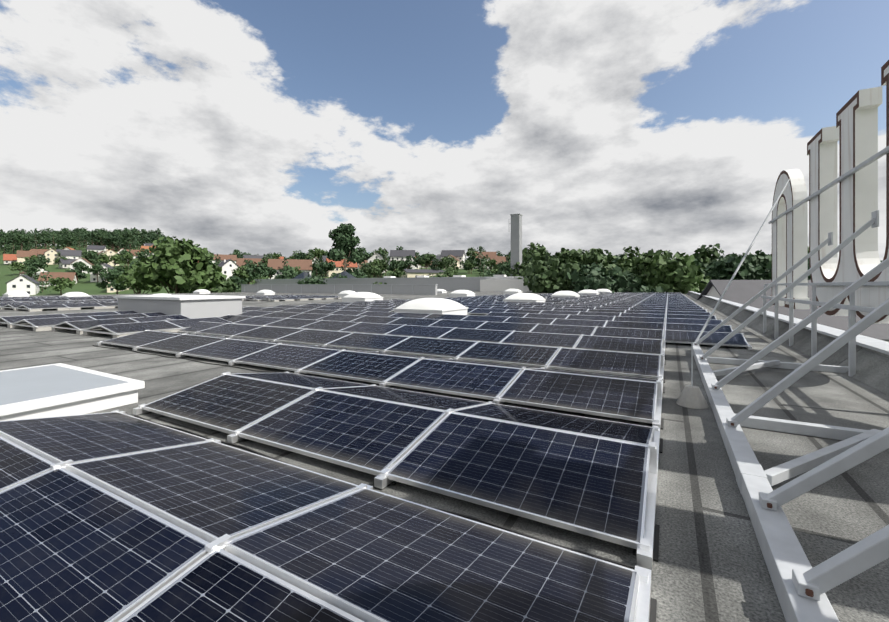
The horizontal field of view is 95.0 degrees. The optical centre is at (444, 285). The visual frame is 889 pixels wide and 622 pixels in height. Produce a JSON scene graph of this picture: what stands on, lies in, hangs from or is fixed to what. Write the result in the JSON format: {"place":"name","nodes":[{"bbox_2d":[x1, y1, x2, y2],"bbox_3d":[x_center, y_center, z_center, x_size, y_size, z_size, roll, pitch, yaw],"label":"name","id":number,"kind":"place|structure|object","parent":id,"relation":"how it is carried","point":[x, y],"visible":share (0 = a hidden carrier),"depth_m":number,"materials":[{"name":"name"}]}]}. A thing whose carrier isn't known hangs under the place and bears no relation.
{"place":"outdoors","nodes":[
{"label":"outdoors","id":0,"kind":"place"},
{"bbox_2d":[0,246,487,295],"bbox_3d":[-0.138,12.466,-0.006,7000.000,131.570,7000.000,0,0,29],"label":"ground","id":1,"kind":"structure","parent":0,"point":[86,286],"depth_m":215.67,"materials":[{"name":"green plant"}]},
{"bbox_2d":[0,232,10,253],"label":"conifer tree","id":2,"kind":"object","parent":1,"relation":"on","point":[4,245],"visible":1,"depth_m":376.43,"materials":[{"name":"green plant"}]},
{"bbox_2d":[3,254,16,263],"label":"house","id":3,"kind":"structure","parent":1,"relation":"on","point":[9,258],"depth_m":302.06,"materials":[{"name":"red tile"}]},
{"bbox_2d":[6,232,23,252],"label":"tree","id":4,"kind":"object","parent":1,"relation":"on","point":[10,238],"visible":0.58,"depth_m":384.52,"materials":[{"name":"green plant"}]},
{"bbox_2d":[8,261,26,274],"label":"tree","id":5,"kind":"object","parent":1,"relation":"on","point":[18,266],"visible":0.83,"depth_m":248.00,"materials":[{"name":"green plant"}]},
{"bbox_2d":[10,233,32,250],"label":"tree","id":6,"kind":"object","parent":1,"relation":"on","point":[23,238],"visible":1,"depth_m":378.60,"materials":[{"name":"green plant"}]},
{"bbox_2d":[5,274,39,294],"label":"house","id":7,"kind":"structure","parent":1,"relation":"on","point":[27,284],"depth_m":171.88,"materials":[{"name":"paint"}]},
{"bbox_2d":[16,250,37,264],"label":"house","id":8,"kind":"structure","parent":1,"relation":"on","point":[21,255],"depth_m":299.98,"materials":[{"name":"brown tile"}]},
{"bbox_2d":[23,266,39,279],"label":"tree","id":9,"kind":"object","parent":1,"relation":"on","point":[30,271],"visible":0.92,"depth_m":208.49,"materials":[{"name":"green plant"}]},
{"bbox_2d":[23,230,42,249],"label":"conifer tree","id":10,"kind":"object","parent":1,"relation":"on","point":[35,232],"visible":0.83,"depth_m":399.98,"materials":[{"name":"green plant"}]},
{"bbox_2d":[21,258,47,279],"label":"tree","id":11,"kind":"object","parent":1,"relation":"on","point":[37,263],"visible":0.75,"depth_m":227.03,"materials":[{"name":"green plant"}]},
{"bbox_2d":[38,234,57,247],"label":"tree","id":12,"kind":"object","parent":1,"relation":"on","point":[45,238],"visible":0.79,"depth_m":391.82,"materials":[{"name":"green plant"}]},
{"bbox_2d":[44,248,59,264],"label":"house","id":13,"kind":"structure","parent":1,"relation":"on","point":[50,254],"depth_m":295.17,"materials":[{"name":"paint"}]},
{"bbox_2d":[37,272,77,286],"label":"house","id":14,"kind":"structure","parent":1,"relation":"on","point":[71,276],"depth_m":205.29,"materials":[{"name":"brown tile"}]},
{"bbox_2d":[45,277,75,294],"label":"tree","id":15,"kind":"object","parent":1,"relation":"on","point":[60,283],"visible":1,"depth_m":170.89,"materials":[{"name":"green plant"}]},
{"bbox_2d":[58,259,76,267],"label":"house","id":16,"kind":"structure","parent":1,"relation":"on","point":[63,263],"depth_m":275.41,"materials":[{"name":"tile"}]},
{"bbox_2d":[56,249,81,258],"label":"house","id":17,"kind":"structure","parent":1,"relation":"on","point":[72,254],"depth_m":307.65,"materials":[{"name":"tile"}]},
{"bbox_2d":[59,235,79,247],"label":"tree","id":18,"kind":"object","parent":1,"relation":"on","point":[66,240],"visible":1,"depth_m":372.87,"materials":[{"name":"green plant"}]},
{"bbox_2d":[65,268,86,279],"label":"tree","id":19,"kind":"object","parent":1,"relation":"on","point":[80,274],"visible":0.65,"depth_m":214.19,"materials":[{"name":"green plant"}]},
{"bbox_2d":[71,261,90,271],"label":"tree","id":20,"kind":"object","parent":1,"relation":"on","point":[80,266],"visible":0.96,"depth_m":234.24,"materials":[{"name":"green plant"}]},
{"bbox_2d":[69,257,94,272],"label":"house","id":21,"kind":"structure","parent":1,"relation":"on","point":[85,261],"depth_m":252.11,"materials":[{"name":"white paint"}]},
{"bbox_2d":[81,251,103,264],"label":"tree","id":22,"kind":"object","parent":1,"relation":"on","point":[91,258],"visible":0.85,"depth_m":262.22,"materials":[{"name":"green plant"}]},
{"bbox_2d":[87,245,106,253],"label":"house","id":23,"kind":"structure","parent":1,"relation":"on","point":[96,248],"depth_m":357.13,"materials":[{"name":"tile"}]},
{"bbox_2d":[86,264,108,282],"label":"tree","id":24,"kind":"object","parent":1,"relation":"on","point":[97,270],"visible":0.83,"depth_m":211.02,"materials":[{"name":"green plant"}]},
{"bbox_2d":[90,263,112,281],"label":"house","id":25,"kind":"structure","parent":1,"relation":"on","point":[93,277],"depth_m":215.95,"materials":[{"name":"paint"}]},
{"bbox_2d":[97,252,111,263],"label":"tree","id":26,"kind":"object","parent":1,"relation":"on","point":[104,256],"visible":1,"depth_m":266.79,"materials":[{"name":"green plant"}]},
{"bbox_2d":[102,249,118,265],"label":"house","id":27,"kind":"structure","parent":1,"relation":"on","point":[110,252],"depth_m":285.18,"materials":[{"name":"beige paint"}]},
{"bbox_2d":[95,266,128,293],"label":"tree","id":28,"kind":"object","parent":1,"relation":"on","point":[116,272],"visible":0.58,"depth_m":151.82,"materials":[{"name":"green plant"}]},
{"bbox_2d":[100,234,123,249],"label":"tree","id":29,"kind":"object","parent":1,"relation":"on","point":[110,240],"visible":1,"depth_m":372.52,"materials":[{"name":"green plant"}]},
{"bbox_2d":[108,254,121,267],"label":"tree","id":30,"kind":"object","parent":1,"relation":"on","point":[116,260],"visible":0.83,"depth_m":269.70,"materials":[{"name":"green plant"}]},
{"bbox_2d":[120,252,132,265],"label":"tree","id":31,"kind":"object","parent":1,"relation":"on","point":[128,256],"visible":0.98,"depth_m":261.52,"materials":[{"name":"green plant"}]},
{"bbox_2d":[120,230,140,249],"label":"tree","id":32,"kind":"object","parent":1,"relation":"on","point":[128,236],"visible":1,"depth_m":368.16,"materials":[{"name":"green plant"}]},
{"bbox_2d":[114,265,162,293],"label":"tree","id":33,"kind":"object","parent":1,"relation":"on","point":[126,278],"visible":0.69,"depth_m":100.39,"materials":[{"name":"green plant"}]},
{"bbox_2d":[134,248,150,260],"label":"tree","id":34,"kind":"object","parent":1,"relation":"on","point":[143,253],"visible":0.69,"depth_m":250.57,"materials":[{"name":"green plant"}]},
{"bbox_2d":[132,235,226,293],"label":"tree","id":35,"kind":"object","parent":1,"relation":"on","point":[176,266],"visible":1,"depth_m":83.23,"materials":[{"name":"green plant"}]},
{"bbox_2d":[205,262,237,292],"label":"tree","id":36,"kind":"object","parent":1,"relation":"on","point":[227,285],"visible":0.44,"depth_m":97.87,"materials":[{"name":"green plant"}]},
{"bbox_2d":[212,254,236,262],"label":"house","id":37,"kind":"structure","parent":1,"relation":"on","point":[227,257],"depth_m":243.82,"materials":[{"name":"brown tile"}]},
{"bbox_2d":[218,259,238,279],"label":"house","id":38,"kind":"structure","parent":1,"relation":"on","point":[228,266],"depth_m":193.70,"materials":[{"name":"paint"}]},
{"bbox_2d":[227,275,246,291],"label":"tree","id":39,"kind":"object","parent":1,"relation":"on","point":[238,280],"visible":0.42,"depth_m":142.33,"materials":[{"name":"green plant"}]},
{"bbox_2d":[232,265,249,282],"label":"tree","id":40,"kind":"object","parent":1,"relation":"on","point":[240,272],"visible":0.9,"depth_m":154.06,"materials":[{"name":"green plant"}]},
{"bbox_2d":[241,266,258,283],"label":"tree","id":41,"kind":"object","parent":1,"relation":"on","point":[253,275],"visible":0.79,"depth_m":155.20,"materials":[{"name":"green plant"}]},
{"bbox_2d":[236,258,263,266],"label":"house","id":42,"kind":"structure","parent":1,"relation":"on","point":[239,262],"depth_m":215.63,"materials":[{"name":"brown tile"}]},
{"bbox_2d":[247,261,269,278],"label":"tree","id":43,"kind":"object","parent":1,"relation":"on","point":[259,270],"visible":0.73,"depth_m":164.16,"materials":[{"name":"green plant"}]},
{"bbox_2d":[276,264,298,278],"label":"tree","id":44,"kind":"object","parent":1,"relation":"on","point":[286,273],"visible":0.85,"depth_m":140.47,"materials":[{"name":"green plant"}]},
{"bbox_2d":[267,259,311,278],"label":"house","id":45,"kind":"structure","parent":1,"relation":"on","point":[304,265],"depth_m":194.82,"materials":[{"name":"brown tile"}]},
{"bbox_2d":[296,274,326,283],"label":"tree","id":46,"kind":"object","parent":1,"relation":"on","point":[313,279],"visible":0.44,"depth_m":109.14,"materials":[{"name":"green plant"}]},
{"bbox_2d":[307,247,326,259],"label":"tree","id":47,"kind":"object","parent":1,"relation":"on","point":[317,252],"visible":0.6,"depth_m":307.15,"materials":[{"name":"green plant"}]},
{"bbox_2d":[315,261,335,277],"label":"tree","id":48,"kind":"object","parent":1,"relation":"on","point":[325,266],"visible":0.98,"depth_m":184.18,"materials":[{"name":"green plant"}]},
{"bbox_2d":[326,258,357,276],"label":"house","id":49,"kind":"structure","parent":1,"relation":"on","point":[338,264],"depth_m":218.69,"materials":[{"name":"red tile"}]},
{"bbox_2d":[327,223,364,270],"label":"tree","id":50,"kind":"object","parent":1,"relation":"on","point":[343,239],"visible":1,"depth_m":159.21,"materials":[{"name":"green plant"}]},
{"bbox_2d":[349,268,367,277],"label":"tree","id":51,"kind":"object","parent":1,"relation":"on","point":[358,273],"visible":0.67,"depth_m":153.59,"materials":[{"name":"green plant"}]},
{"bbox_2d":[356,246,371,259],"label":"tree","id":52,"kind":"object","parent":1,"relation":"on","point":[365,253],"visible":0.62,"depth_m":259.72,"materials":[{"name":"green plant"}]},
{"bbox_2d":[361,266,381,277],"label":"tree","id":53,"kind":"object","parent":1,"relation":"on","point":[373,271],"visible":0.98,"depth_m":172.81,"materials":[{"name":"green plant"}]},
{"bbox_2d":[254,271,531,291],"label":"building","id":54,"kind":"structure","parent":1,"relation":"on","point":[498,283],"depth_m":100.51,"materials":[{"name":"concrete"}]},
{"bbox_2d":[386,259,399,271],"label":"tree","id":55,"kind":"object","parent":1,"relation":"on","point":[393,265],"visible":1,"depth_m":200.63,"materials":[{"name":"green plant"}]},
{"bbox_2d":[389,269,405,277],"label":"tree","id":56,"kind":"object","parent":1,"relation":"on","point":[396,272],"visible":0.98,"depth_m":168.20,"materials":[{"name":"green plant"}]},
{"bbox_2d":[390,250,414,268],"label":"house","id":57,"kind":"structure","parent":1,"relation":"on","point":[398,255],"depth_m":257.08,"materials":[{"name":"tile"}]},
{"bbox_2d":[400,255,415,268],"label":"tree","id":58,"kind":"object","parent":1,"relation":"on","point":[409,262],"visible":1,"depth_m":203.37,"materials":[{"name":"green plant"}]},
{"bbox_2d":[402,268,444,277],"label":"house","id":59,"kind":"structure","parent":1,"relation":"on","point":[412,273],"depth_m":190.16,"materials":[{"name":"tile"}]},
{"bbox_2d":[418,253,435,268],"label":"tree","id":60,"kind":"object","parent":1,"relation":"on","point":[427,259],"visible":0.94,"depth_m":215.45,"materials":[{"name":"green plant"}]},
{"bbox_2d":[0,291,888,621],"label":"roof slab","id":61,"kind":"structure","parent":1,"relation":"on","point":[710,565],"depth_m":3.17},
{"bbox_2d":[2,291,29,296],"bbox_3d":[-51.022,1.047,48.561,1.880,0.761,1.880,0,0,29],"label":"skylight","id":62,"kind":"object","parent":61,"relation":"on","point":[16,294],"visible":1,"depth_m":48.05,"materials":[{"name":"plastic"}]},
{"bbox_2d":[0,363,144,420],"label":"skylight","id":63,"kind":"object","parent":61,"relation":"on","point":[53,390],"visible":1,"depth_m":4.67},
{"bbox_2d":[59,292,89,296],"bbox_3d":[-37.006,1.047,40.844,1.880,0.761,1.880,0,0,29],"label":"skylight","id":64,"kind":"object","parent":61,"relation":"on","point":[75,294],"visible":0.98,"depth_m":40.33,"materials":[{"name":"plastic"}]},
{"bbox_2d":[0,297,341,338],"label":"array ballast blocks","id":65,"kind":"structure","parent":61,"relation":"on","point":[78,331],"depth_m":13.19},
{"bbox_2d":[114,295,245,318],"bbox_3d":[-11.813,0.952,18.181,5.200,0.950,2.800,0,0,29],"label":"roof vent housing","id":66,"kind":"object","parent":61,"relation":"on","point":[197,306],"visible":0.86,"depth_m":16.98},
{"bbox_2d":[256,290,274,294],"bbox_3d":[-26.394,1.047,60.115,1.880,0.761,1.880,0,0,29],"label":"skylight","id":67,"kind":"object","parent":61,"relation":"on","point":[265,292],"visible":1,"depth_m":59.51,"materials":[{"name":"plastic"}]},
{"bbox_2d":[241,284,437,294],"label":"fire wall parapet","id":68,"kind":"structure","parent":61,"relation":"on","point":[418,289],"depth_m":68.44,"materials":[{"name":"concrete"}]},
{"bbox_2d":[342,292,383,302],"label":"skylight dome","id":69,"kind":"structure","parent":61,"relation":"on","point":[360,296],"depth_m":33.70,"materials":[{"name":"plastic"}]},
{"bbox_2d":[50,293,752,621],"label":"array mount rails","id":70,"kind":"object","parent":61,"relation":"on","point":[646,552],"visible":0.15,"depth_m":2.70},
{"bbox_2d":[0,292,747,621],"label":"solar array","id":71,"kind":"object","parent":70,"relation":"on","point":[123,517],"visible":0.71,"depth_m":2.78,"materials":[{"name":"blue glass"}]},
{"bbox_2d":[393,298,468,314],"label":"skylight dome","id":72,"kind":"structure","parent":61,"relation":"on","point":[435,306],"depth_m":17.45,"materials":[{"name":"plastic"}]},
{"bbox_2d":[449,290,475,296],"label":"skylight dome","id":73,"kind":"structure","parent":61,"relation":"on","point":[461,293],"depth_m":50.30,"materials":[{"name":"plastic"}]},
{"bbox_2d":[503,293,545,301],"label":"skylight dome","id":74,"kind":"structure","parent":61,"relation":"on","point":[524,297],"depth_m":29.23,"materials":[{"name":"plastic"}]},
{"bbox_2d":[550,291,579,296],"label":"skylight dome","id":75,"kind":"structure","parent":61,"relation":"on","point":[565,294],"depth_m":41.04,"materials":[{"name":"plastic"}]},
{"bbox_2d":[676,146,888,621],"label":"sign support frame","id":76,"kind":"object","parent":61,"relation":"on","point":[801,585],"visible":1,"depth_m":3.27,"materials":[{"name":"metal"}]},
{"bbox_2d":[771,169,809,308],"bbox_3d":[9.283,-1.258,11.017,0.270,3.670,2.720,0,0,29],"label":"sign letter","id":77,"kind":"object","parent":76,"relation":"attached to","point":[789,239],"visible":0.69,"depth_m":10.30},
{"bbox_2d":[807,60,888,323],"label":"sign letter","id":78,"kind":"object","parent":76,"relation":"attached to","point":[854,131],"visible":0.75,"depth_m":6.87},
{"bbox_2d":[687,291,888,395],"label":"parapet","id":79,"kind":"structure","parent":61,"relation":"on","point":[872,362],"depth_m":8.08,"materials":[{"name":"metal"}]},
{"bbox_2d":[437,256,456,268],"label":"tree","id":80,"kind":"object","parent":1,"relation":"on","point":[447,262],"visible":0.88,"depth_m":206.57,"materials":[{"name":"green plant"}]},
{"bbox_2d":[439,266,458,276],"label":"tree","id":81,"kind":"object","parent":1,"relation":"on","point":[450,271],"visible":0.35,"depth_m":136.88,"materials":[{"name":"green plant"}]},
{"bbox_2d":[440,250,465,268],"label":"house","id":82,"kind":"structure","parent":1,"relation":"on","point":[459,255],"depth_m":275.86,"materials":[{"name":"tile"}]},
{"bbox_2d":[460,260,475,273],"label":"tree","id":83,"kind":"object","parent":1,"relation":"on","point":[467,263],"visible":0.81,"depth_m":224.75,"materials":[{"name":"green plant"}]},
{"bbox_2d":[473,247,484,272],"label":"conifer tree","id":84,"kind":"object","parent":1,"relation":"on","point":[480,259],"visible":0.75,"depth_m":228.98,"materials":[{"name":"green plant"}]},
{"bbox_2d":[478,256,486,276],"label":"conifer tree","id":85,"kind":"object","parent":1,"relation":"on","point":[482,268],"visible":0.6,"depth_m":187.23,"materials":[{"name":"green plant"}]},
{"bbox_2d":[473,252,495,269],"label":"house","id":86,"kind":"structure","parent":1,"relation":"on","point":[489,254],"depth_m":281.72,"materials":[{"name":"brown tile"}]},
{"bbox_2d":[484,259,496,269],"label":"tree","id":87,"kind":"object","parent":1,"relation":"on","point":[491,263],"visible":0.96,"depth_m":213.47,"materials":[{"name":"green plant"}]},
{"bbox_2d":[490,256,508,269],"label":"house","id":88,"kind":"structure","parent":1,"relation":"on","point":[498,259],"depth_m":253.17,"materials":[{"name":"brown tile"}]},
{"bbox_2d":[494,262,510,276],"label":"tree","id":89,"kind":"object","parent":1,"relation":"on","point":[504,270],"visible":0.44,"depth_m":145.22,"materials":[{"name":"green plant"}]},
{"bbox_2d":[509,213,522,275],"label":"tower","id":90,"kind":"structure","parent":1,"relation":"on","point":[516,237],"depth_m":94.83,"materials":[{"name":"concrete"}]},
{"bbox_2d":[507,261,534,278],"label":"tree","id":91,"kind":"object","parent":1,"relation":"on","point":[522,269],"visible":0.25,"depth_m":92.70,"materials":[{"name":"green plant"}]},
{"bbox_2d":[522,242,551,262],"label":"tree","id":92,"kind":"object","parent":1,"relation":"on","point":[531,249],"visible":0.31,"depth_m":142.02,"materials":[{"name":"green plant"}]},
{"bbox_2d":[526,248,555,265],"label":"tree","id":93,"kind":"object","parent":1,"relation":"on","point":[535,254],"visible":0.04,"depth_m":99.75,"materials":[{"name":"green plant"}]},
{"bbox_2d":[523,254,587,292],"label":"tree","id":94,"kind":"object","parent":1,"relation":"on","point":[544,278],"visible":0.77,"depth_m":74.76,"materials":[{"name":"green plant"}]},
{"bbox_2d":[556,248,577,268],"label":"tree","id":95,"kind":"object","parent":1,"relation":"on","point":[564,251],"visible":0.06,"depth_m":100.90,"materials":[{"name":"green plant"}]},
{"bbox_2d":[553,248,616,269],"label":"tree","id":96,"kind":"object","parent":1,"relation":"on","point":[598,255],"visible":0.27,"depth_m":98.85,"materials":[{"name":"green plant"}]},
{"bbox_2d":[580,263,610,272],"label":"tree","id":97,"kind":"object","parent":1,"relation":"on","point":[593,266],"visible":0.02,"depth_m":87.44,"materials":[{"name":"green plant"}]},
{"bbox_2d":[599,263,626,277],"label":"tree","id":98,"kind":"object","parent":1,"relation":"on","point":[606,266],"visible":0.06,"depth_m":84.59,"materials":[{"name":"green plant"}]},
{"bbox_2d":[563,265,667,292],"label":"tree","id":99,"kind":"object","parent":1,"relation":"on","point":[595,279],"visible":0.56,"depth_m":68.79,"materials":[{"name":"green plant"}]},
{"bbox_2d":[615,256,635,272],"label":"tree","id":100,"kind":"object","parent":1,"relation":"on","point":[624,262],"visible":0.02,"depth_m":98.77,"materials":[{"name":"green plant"}]},
{"bbox_2d":[623,246,639,259],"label":"tree","id":101,"kind":"object","parent":1,"relation":"on","point":[630,251],"visible":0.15,"depth_m":145.95,"materials":[{"name":"green plant"}]},
{"bbox_2d":[623,249,671,285],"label":"tree","id":102,"kind":"object","parent":1,"relation":"on","point":[638,267],"visible":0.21,"depth_m":85.77,"materials":[{"name":"green plant"}]},
{"bbox_2d":[641,250,711,293],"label":"tree","id":103,"kind":"object","parent":1,"relation":"on","point":[673,275],"visible":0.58,"depth_m":68.65,"materials":[{"name":"green plant"}]},
{"bbox_2d":[672,258,709,284],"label":"tree","id":104,"kind":"object","parent":1,"relation":"on","point":[697,263],"depth_m":86.15,"materials":[{"name":"green plant"}]},
{"bbox_2d":[693,243,723,265],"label":"tree","id":105,"kind":"object","parent":1,"relation":"on","point":[703,253],"visible":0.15,"depth_m":95.88,"materials":[{"name":"green plant"}]},
{"bbox_2d":[704,253,754,279],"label":"tree","id":106,"kind":"object","parent":1,"relation":"on","point":[726,268],"visible":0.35,"depth_m":78.02,"materials":[{"name":"green plant"}]},
{"bbox_2d":[705,253,766,272],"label":"tree","id":107,"kind":"object","parent":1,"relation":"on","point":[758,266],"visible":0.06,"depth_m":84.19,"materials":[{"name":"green plant"}]},
{"bbox_2d":[747,250,771,275],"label":"tree","id":108,"kind":"object","parent":1,"relation":"on","point":[761,257],"visible":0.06,"depth_m":83.68,"materials":[{"name":"green plant"}]},
{"bbox_2d":[742,263,810,279],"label":"tree","id":109,"kind":"object","parent":1,"relation":"on","point":[762,274],"visible":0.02,"depth_m":75.17,"materials":[{"name":"green plant"}]},
{"bbox_2d":[697,280,888,341],"bbox_3d":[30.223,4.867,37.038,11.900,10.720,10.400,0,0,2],"label":"roof parapet","id":110,"kind":"structure","parent":1,"relation":"on","point":[743,292],"depth_m":35.15,"materials":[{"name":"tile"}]},
{"bbox_2d":[0,0,888,264],"label":"sky","id":111,"kind":"structure","parent":0,"point":[260,127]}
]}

